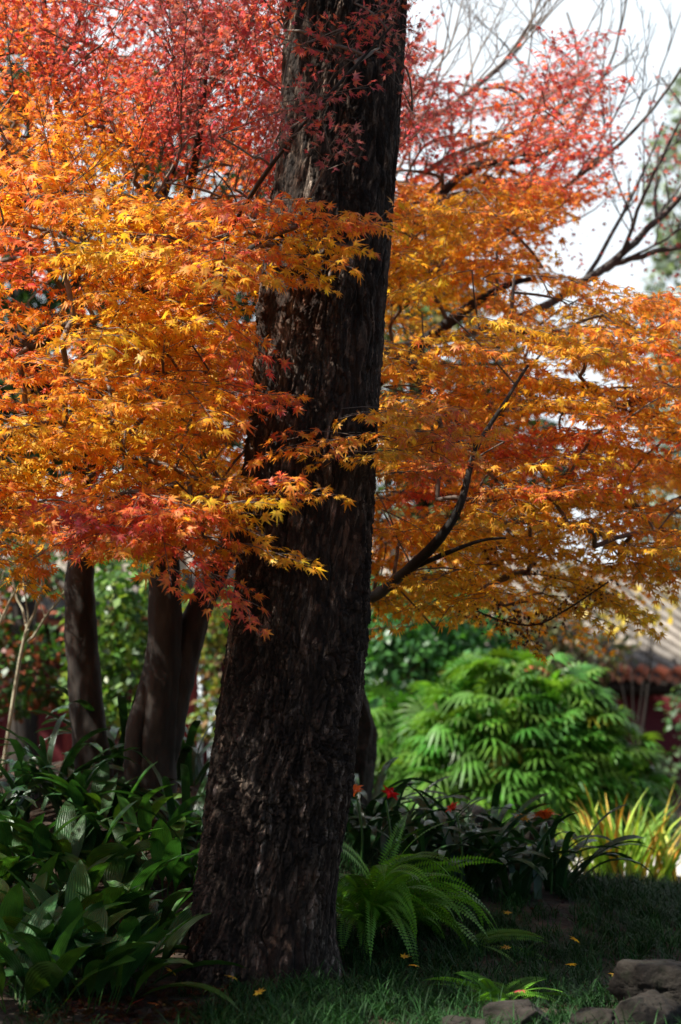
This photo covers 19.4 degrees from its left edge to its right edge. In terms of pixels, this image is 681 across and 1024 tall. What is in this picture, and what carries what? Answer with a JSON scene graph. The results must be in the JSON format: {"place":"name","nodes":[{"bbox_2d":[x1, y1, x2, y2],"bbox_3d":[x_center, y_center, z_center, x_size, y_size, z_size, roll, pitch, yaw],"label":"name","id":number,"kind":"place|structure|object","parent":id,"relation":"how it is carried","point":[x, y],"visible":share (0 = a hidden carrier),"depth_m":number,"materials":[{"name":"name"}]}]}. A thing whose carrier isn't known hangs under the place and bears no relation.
{"place":"outdoors","nodes":[
{"label":"outdoors","id":0,"kind":"place"},
{"bbox_2d":[0,761,680,1023],"bbox_3d":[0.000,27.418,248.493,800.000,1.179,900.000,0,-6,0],"label":"ground","id":1,"kind":"structure","parent":0,"point":[50,816],"depth_m":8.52,"materials":[{"name":"green plant"}]},
{"bbox_2d":[0,907,37,986],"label":"broad leaf plant","id":2,"kind":"object","parent":1,"relation":"on","point":[20,927],"visible":0.17,"depth_m":7.68,"materials":[{"name":"green plant"}]},
{"bbox_2d":[0,855,48,886],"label":"broad leaf plant","id":3,"kind":"object","parent":1,"relation":"on","point":[14,865],"visible":0.62,"depth_m":8.38,"materials":[{"name":"green plant"}]},
{"bbox_2d":[0,525,63,775],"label":"bare shrub","id":4,"kind":"object","parent":1,"relation":"on","point":[12,704],"visible":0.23,"depth_m":10.87,"materials":[{"name":"brown plant"}]},
{"bbox_2d":[0,766,66,830],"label":"strap leaf plant","id":5,"kind":"object","parent":1,"relation":"on","point":[9,807],"visible":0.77,"depth_m":9.21,"materials":[{"name":"green plant"}]},
{"bbox_2d":[0,738,91,819],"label":"strap leaf plant","id":6,"kind":"object","parent":1,"relation":"on","point":[8,785],"visible":0.52,"depth_m":9.50,"materials":[{"name":"green plant"}]},
{"bbox_2d":[0,530,106,763],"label":"leafy shrub","id":7,"kind":"object","parent":1,"relation":"on","point":[45,700],"visible":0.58,"depth_m":15.46,"materials":[{"name":"green plant"}]},
{"bbox_2d":[0,805,111,878],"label":"broad leaf plant","id":8,"kind":"object","parent":1,"relation":"on","point":[10,842],"visible":0.39,"depth_m":8.78,"materials":[{"name":"green plant"}]},
{"bbox_2d":[0,845,116,906],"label":"broad leaf plant","id":9,"kind":"object","parent":1,"relation":"on","point":[48,865],"visible":0.16,"depth_m":8.38,"materials":[{"name":"green plant"}]},
{"bbox_2d":[0,871,126,943],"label":"broad leaf plant","id":10,"kind":"object","parent":1,"relation":"on","point":[12,902],"visible":0.11,"depth_m":7.81,"materials":[{"name":"green plant"}]},
{"bbox_2d":[0,892,135,1013],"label":"broad leaf plant","id":11,"kind":"object","parent":1,"relation":"on","point":[41,975],"visible":0.73,"depth_m":7.00,"materials":[{"name":"green plant"}]},
{"bbox_2d":[0,896,135,994],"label":"broad leaf plant","id":12,"kind":"object","parent":1,"relation":"on","point":[71,911],"visible":0.4,"depth_m":7.31,"materials":[{"name":"green plant"}]},
{"bbox_2d":[0,713,136,800],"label":"strap leaf plant","id":13,"kind":"object","parent":1,"relation":"on","point":[75,749],"visible":0.53,"depth_m":9.74,"materials":[{"name":"green plant"}]},
{"bbox_2d":[0,5,138,772],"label":"evergreen tree","id":14,"kind":"object","parent":1,"relation":"on","point":[23,295],"visible":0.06,"depth_m":19.92,"materials":[{"name":"green plant"}]},
{"bbox_2d":[5,736,134,813],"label":"strap leaf plant","id":15,"kind":"object","parent":1,"relation":"on","point":[84,779],"visible":0.63,"depth_m":9.50,"materials":[{"name":"green plant"}]},
{"bbox_2d":[0,798,161,886],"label":"broad leaf plant","id":16,"kind":"object","parent":1,"relation":"on","point":[72,837],"visible":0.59,"depth_m":8.75,"materials":[{"name":"green plant"}]},
{"bbox_2d":[0,859,164,936],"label":"broad leaf plant","id":17,"kind":"object","parent":1,"relation":"on","point":[79,880],"visible":0.3,"depth_m":7.91,"materials":[{"name":"green plant"}]},
{"bbox_2d":[31,683,136,765],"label":"strap leaf plant","id":18,"kind":"object","parent":1,"relation":"on","point":[123,717],"visible":0.34,"depth_m":10.21,"materials":[{"name":"green plant"}]},
{"bbox_2d":[10,851,195,920],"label":"broad leaf plant","id":19,"kind":"object","parent":1,"relation":"on","point":[116,868],"visible":0.41,"depth_m":8.60,"materials":[{"name":"green plant"}]},
{"bbox_2d":[0,899,210,991],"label":"broad leaf plant","id":20,"kind":"object","parent":1,"relation":"on","point":[171,943],"visible":0.29,"depth_m":7.56,"materials":[{"name":"green plant"}]},
{"bbox_2d":[34,761,181,828],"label":"broad leaf plant","id":21,"kind":"object","parent":1,"relation":"on","point":[79,795],"visible":0.62,"depth_m":9.35,"materials":[{"name":"green plant"}]},
{"bbox_2d":[55,543,189,743],"bbox_3d":[-1.624,1.427,15.057,1.081,2.442,1.173,0,-6,0],"label":"leafy shrub","id":22,"kind":"object","parent":1,"relation":"on","point":[116,663],"visible":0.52,"depth_m":14.81,"materials":[{"name":"green plant"}]},
{"bbox_2d":[0,907,247,1012],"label":"broad leaf plant","id":23,"kind":"object","parent":1,"relation":"on","point":[139,950],"visible":0.75,"depth_m":7.04,"materials":[{"name":"green plant"}]},
{"bbox_2d":[58,880,192,957],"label":"broad leaf plant","id":24,"kind":"object","parent":1,"relation":"on","point":[172,903],"visible":0.21,"depth_m":7.98,"materials":[{"name":"green plant"}]},
{"bbox_2d":[59,792,201,856],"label":"broad leaf plant","id":25,"kind":"object","parent":1,"relation":"on","point":[145,818],"visible":0.42,"depth_m":9.02,"materials":[{"name":"green plant"}]},
{"bbox_2d":[80,816,200,896],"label":"broad leaf plant","id":26,"kind":"object","parent":1,"relation":"on","point":[166,845],"visible":0.38,"depth_m":8.72,"materials":[{"name":"green plant"}]},
{"bbox_2d":[0,0,284,777],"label":"maple tree","id":27,"kind":"object","parent":1,"relation":"on","point":[84,680],"visible":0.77,"depth_m":8.55,"materials":[{"name":"orange plant"}]},
{"bbox_2d":[94,747,207,841],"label":"strap leaf plant","id":28,"kind":"object","parent":1,"relation":"on","point":[167,809],"visible":0.45,"depth_m":9.41,"materials":[{"name":"green plant"}]},
{"bbox_2d":[117,806,203,889],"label":"strap leaf plant","id":29,"kind":"object","parent":1,"relation":"on","point":[186,879],"visible":0.12,"depth_m":8.86,"materials":[{"name":"green plant"}]},
{"bbox_2d":[107,719,215,785],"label":"strap leaf plant","id":30,"kind":"object","parent":1,"relation":"on","point":[190,755],"visible":0.46,"depth_m":10.13,"materials":[{"name":"green plant"}]},
{"bbox_2d":[63,65,274,507],"bbox_3d":[-1.658,-0.928,24.245,4.180,9.312,2.187,0,-6,0],"label":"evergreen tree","id":31,"kind":"object","parent":1,"relation":"on","point":[246,318],"visible":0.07,"depth_m":24.19,"materials":[{"name":"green plant"}]},
{"bbox_2d":[181,577,234,755],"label":"leafy shrub","id":32,"kind":"object","parent":1,"relation":"on","point":[215,637],"visible":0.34,"depth_m":16.38,"materials":[{"name":"green plant"}]},
{"bbox_2d":[198,657,217,771],"bbox_3d":[-1.122,2.087,16.874,0.275,1.733,0.210,0,-6,0],"label":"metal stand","id":33,"kind":"object","parent":1,"relation":"on","point":[200,697],"visible":0.1,"depth_m":16.89,"materials":[{"name":"white metal"}]},
{"bbox_2d":[0,0,443,809],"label":"maple tree","id":34,"kind":"object","parent":1,"relation":"on","point":[212,258],"visible":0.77,"depth_m":7.69,"materials":[{"name":"orange plant"}]},
{"bbox_2d":[0,515,475,774],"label":"garden building","id":35,"kind":"structure","parent":1,"relation":"on","point":[63,743],"depth_m":20.70,"materials":[{"name":"red paint"}]},
{"bbox_2d":[254,988,264,995],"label":"fallen leaf","id":36,"kind":"object","parent":1,"relation":"on","point":[259,991],"visible":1,"depth_m":6.96,"materials":[{"name":"yellow plant"}]},
{"bbox_2d":[175,0,407,992],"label":"pine tree","id":37,"kind":"object","parent":1,"relation":"on","point":[279,788],"visible":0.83,"depth_m":7.81,"materials":[{"name":"brown plant"}]},
{"bbox_2d":[0,756,678,1023],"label":"leaf litter","id":38,"kind":"object","parent":1,"relation":"on","point":[125,1017],"visible":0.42,"depth_m":7.17,"materials":[{"name":"brown plant"}]},
{"bbox_2d":[353,784,363,869],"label":"flower","id":39,"kind":"object","parent":1,"relation":"on","point":[356,788],"visible":0.84,"depth_m":9.49,"materials":[{"name":"red plant"}]},
{"bbox_2d":[354,689,377,811],"bbox_3d":[0.091,1.382,11.513,0.254,1.022,0.206,1,-6,-11],"label":"tree trunk","id":40,"kind":"object","parent":1,"relation":"on","point":[366,755],"visible":0.33,"depth_m":11.46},
{"bbox_2d":[381,785,399,863],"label":"flower","id":41,"kind":"object","parent":1,"relation":"on","point":[389,792],"visible":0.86,"depth_m":9.35,"materials":[{"name":"red plant"}]},
{"bbox_2d":[346,757,447,829],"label":"strap leaf plant","id":42,"kind":"object","parent":1,"relation":"on","point":[376,804],"visible":0.4,"depth_m":10.36,"materials":[{"name":"green plant"}]},
{"bbox_2d":[343,777,465,858],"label":"strap leaf plant","id":43,"kind":"object","parent":1,"relation":"on","point":[372,834],"visible":0.47,"depth_m":9.76,"materials":[{"name":"green plant"}]},
{"bbox_2d":[348,776,480,849],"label":"strap leaf plant","id":44,"kind":"object","parent":1,"relation":"on","point":[419,812],"visible":0.37,"depth_m":10.07,"materials":[{"name":"green plant"}]},
{"bbox_2d":[336,813,502,968],"bbox_3d":[0.241,1.633,8.418,0.780,0.684,1.031,-4,-7,35],"label":"fern","id":45,"kind":"object","parent":1,"relation":"on","point":[387,897],"visible":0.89,"depth_m":8.38,"materials":[{"name":"green plant"}]},
{"bbox_2d":[364,678,494,797],"bbox_3d":[0.574,2.225,16.737,1.957,1.664,1.397,0,-6,0],"label":"fan palm","id":46,"kind":"object","parent":1,"relation":"on","point":[380,722],"visible":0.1,"depth_m":16.64,"materials":[{"name":"green plant"}]},
{"bbox_2d":[348,785,519,857],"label":"strap leaf plant","id":47,"kind":"object","parent":1,"relation":"on","point":[420,802],"visible":0.38,"depth_m":9.90,"materials":[{"name":"green plant"}]},
{"bbox_2d":[352,797,521,881],"bbox_3d":[0.390,1.579,9.617,0.775,0.409,0.730,5,-8,-39],"label":"strap leaf plant","id":48,"kind":"object","parent":1,"relation":"on","point":[415,847],"visible":0.55,"depth_m":9.52,"materials":[{"name":"green plant"}]},
{"bbox_2d":[364,567,525,712],"bbox_3d":[0.881,1.814,19.521,1.900,2.642,1.393,0,-6,0],"label":"leafy shrub","id":49,"kind":"object","parent":1,"relation":"on","point":[428,642],"visible":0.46,"depth_m":19.19,"materials":[{"name":"green plant"}]},
{"bbox_2d":[446,802,463,888],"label":"flower","id":50,"kind":"object","parent":1,"relation":"on","point":[452,806],"visible":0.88,"depth_m":9.48,"materials":[{"name":"red plant"}]},
{"bbox_2d":[244,0,680,664],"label":"maple tree","id":51,"kind":"object","parent":1,"relation":"on","point":[464,414],"visible":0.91,"depth_m":9.79,"materials":[{"name":"orange plant"}]},
{"bbox_2d":[439,804,488,828],"bbox_3d":[0.775,1.893,12.249,0.370,0.188,0.263,1,-6,-11],"label":"boulder","id":52,"kind":"object","parent":1,"relation":"on","point":[477,809],"visible":0.16,"depth_m":12.21,"materials":[{"name":"stone"}]},
{"bbox_2d":[442,1015,488,1023],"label":"rock","id":53,"kind":"object","parent":1,"relation":"on","point":[456,1019],"visible":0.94,"depth_m":6.63,"materials":[{"name":"stone"}]},
{"bbox_2d":[374,197,576,565],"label":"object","id":54,"kind":"object","parent":1,"relation":"on","point":[437,318],"visible":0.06,"depth_m":23.79,"materials":[{"name":"orange plant"}]},
{"bbox_2d":[416,810,547,896],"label":"strap leaf plant","id":55,"kind":"object","parent":1,"relation":"on","point":[486,869],"visible":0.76,"depth_m":9.40,"materials":[{"name":"green plant"}]},
{"bbox_2d":[401,782,563,854],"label":"strap leaf plant","id":56,"kind":"object","parent":1,"relation":"on","point":[495,798],"visible":0.16,"depth_m":10.35,"materials":[{"name":"green plant"}]},
{"bbox_2d":[393,789,573,879],"bbox_3d":[0.733,1.595,9.843,0.827,0.463,0.878,-2,-7,20],"label":"strap leaf plant","id":57,"kind":"object","parent":1,"relation":"on","point":[494,812],"visible":0.25,"depth_m":9.83,"materials":[{"name":"green plant"}]},
{"bbox_2d":[423,971,572,1007],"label":"fern","id":58,"kind":"object","parent":1,"relation":"on","point":[488,987],"visible":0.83,"depth_m":7.39,"materials":[{"name":"green plant"}]},
{"bbox_2d":[462,928,551,966],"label":"fern","id":59,"kind":"object","parent":1,"relation":"on","point":[505,933],"visible":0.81,"depth_m":8.40,"materials":[{"name":"green plant"}]},
{"bbox_2d":[481,999,552,1023],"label":"rock","id":60,"kind":"object","parent":1,"relation":"on","point":[492,1008],"visible":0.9,"depth_m":6.76,"materials":[{"name":"stone"}]},
{"bbox_2d":[515,813,529,850],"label":"flower","id":61,"kind":"object","parent":1,"relation":"on","point":[523,819],"visible":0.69,"depth_m":9.68,"materials":[{"name":"red plant"}]},
{"bbox_2d":[426,812,625,900],"bbox_3d":[0.874,1.642,9.480,0.994,0.432,0.805,0,-6,4],"label":"strap leaf plant","id":62,"kind":"object","parent":1,"relation":"on","point":[519,873],"visible":0.72,"depth_m":9.42,"materials":[{"name":"green plant"}]},
{"bbox_2d":[373,646,680,857],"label":"fan palm","id":63,"kind":"object","parent":1,"relation":"on","point":[561,734],"visible":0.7,"depth_m":16.01,"materials":[{"name":"green plant"}]},
{"bbox_2d":[466,812,587,878],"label":"strap leaf plant","id":64,"kind":"object","parent":1,"relation":"on","point":[516,833],"visible":0.23,"depth_m":9.95,"materials":[{"name":"green plant"}]},
{"bbox_2d":[519,811,553,841],"bbox_3d":[1.218,1.943,12.274,0.172,0.197,0.230,-25,-25,76],"label":"boulder","id":65,"kind":"object","parent":1,"relation":"on","point":[528,836],"visible":0.13,"depth_m":12.22,"materials":[{"name":"stone"}]},
{"bbox_2d":[532,807,558,893],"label":"flower","id":66,"kind":"object","parent":1,"relation":"on","point":[545,814],"visible":0.95,"depth_m":9.63,"materials":[{"name":"red plant"}]},
{"bbox_2d":[449,553,680,806],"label":"garden building","id":67,"kind":"structure","parent":1,"relation":"on","point":[665,676],"depth_m":25.83,"materials":[{"name":"paint"}]},
{"bbox_2d":[490,803,656,893],"bbox_3d":[1.053,1.657,9.816,0.793,0.444,0.842,-5,-8,39],"label":"strap leaf plant","id":68,"kind":"object","parent":1,"relation":"on","point":[564,860],"visible":0.71,"depth_m":9.73,"materials":[{"name":"green plant"}]},
{"bbox_2d":[570,1007,614,1023],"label":"rock","id":69,"kind":"object","parent":1,"relation":"on","point":[581,1014],"visible":0.88,"depth_m":6.72,"materials":[{"name":"stone"}]},
{"bbox_2d":[528,785,680,882],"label":"striped leaf plant","id":70,"kind":"object","parent":1,"relation":"on","point":[610,831],"visible":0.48,"depth_m":12.35,"materials":[{"name":"plant"}]},
{"bbox_2d":[576,581,680,760],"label":"yellow sapling","id":71,"kind":"object","parent":1,"relation":"on","point":[658,617],"visible":0.56,"depth_m":20.14,"materials":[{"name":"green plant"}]},
{"bbox_2d":[606,959,680,1004],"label":"rock","id":72,"kind":"object","parent":1,"relation":"on","point":[636,977],"visible":0.61,"depth_m":6.96,"materials":[{"name":"stone"}]},
{"bbox_2d":[613,990,680,1023],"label":"rock","id":73,"kind":"object","parent":1,"relation":"on","point":[650,1002],"visible":0.93,"depth_m":6.74,"materials":[{"name":"stone"}]},
{"bbox_2d":[619,808,680,882],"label":"striped leaf plant","id":74,"kind":"object","parent":1,"relation":"on","point":[665,854],"visible":0.23,"depth_m":12.54,"materials":[{"name":"yellow plant"}]},
{"bbox_2d":[630,68,680,571],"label":"evergreen tree","id":75,"kind":"object","parent":1,"relation":"on","point":[667,267],"visible":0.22,"depth_m":30.45,"materials":[{"name":"green plant"}]},
{"bbox_2d":[653,685,680,829],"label":"leafy shrub","id":76,"kind":"object","parent":1,"relation":"on","point":[673,712],"visible":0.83,"depth_m":19.88,"materials":[{"name":"green plant"}]},
{"bbox_2d":[0,0,680,564],"label":"sky","id":77,"kind":"structure","parent":0,"point":[581,12],"materials":[{"name":"white"}]},
{"bbox_2d":[482,562,638,687],"bbox_3d":[2.248,1.877,20.683,1.649,2.767,1.483,-3,-7,23],"label":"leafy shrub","id":78,"kind":"object","parent":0,"point":[582,653],"visible":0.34,"depth_m":20.50,"materials":[{"name":"green plant"}]},
{"bbox_2d":[569,855,680,875],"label":"path","id":79,"kind":"structure","parent":0,"point":[678,867],"depth_m":14.68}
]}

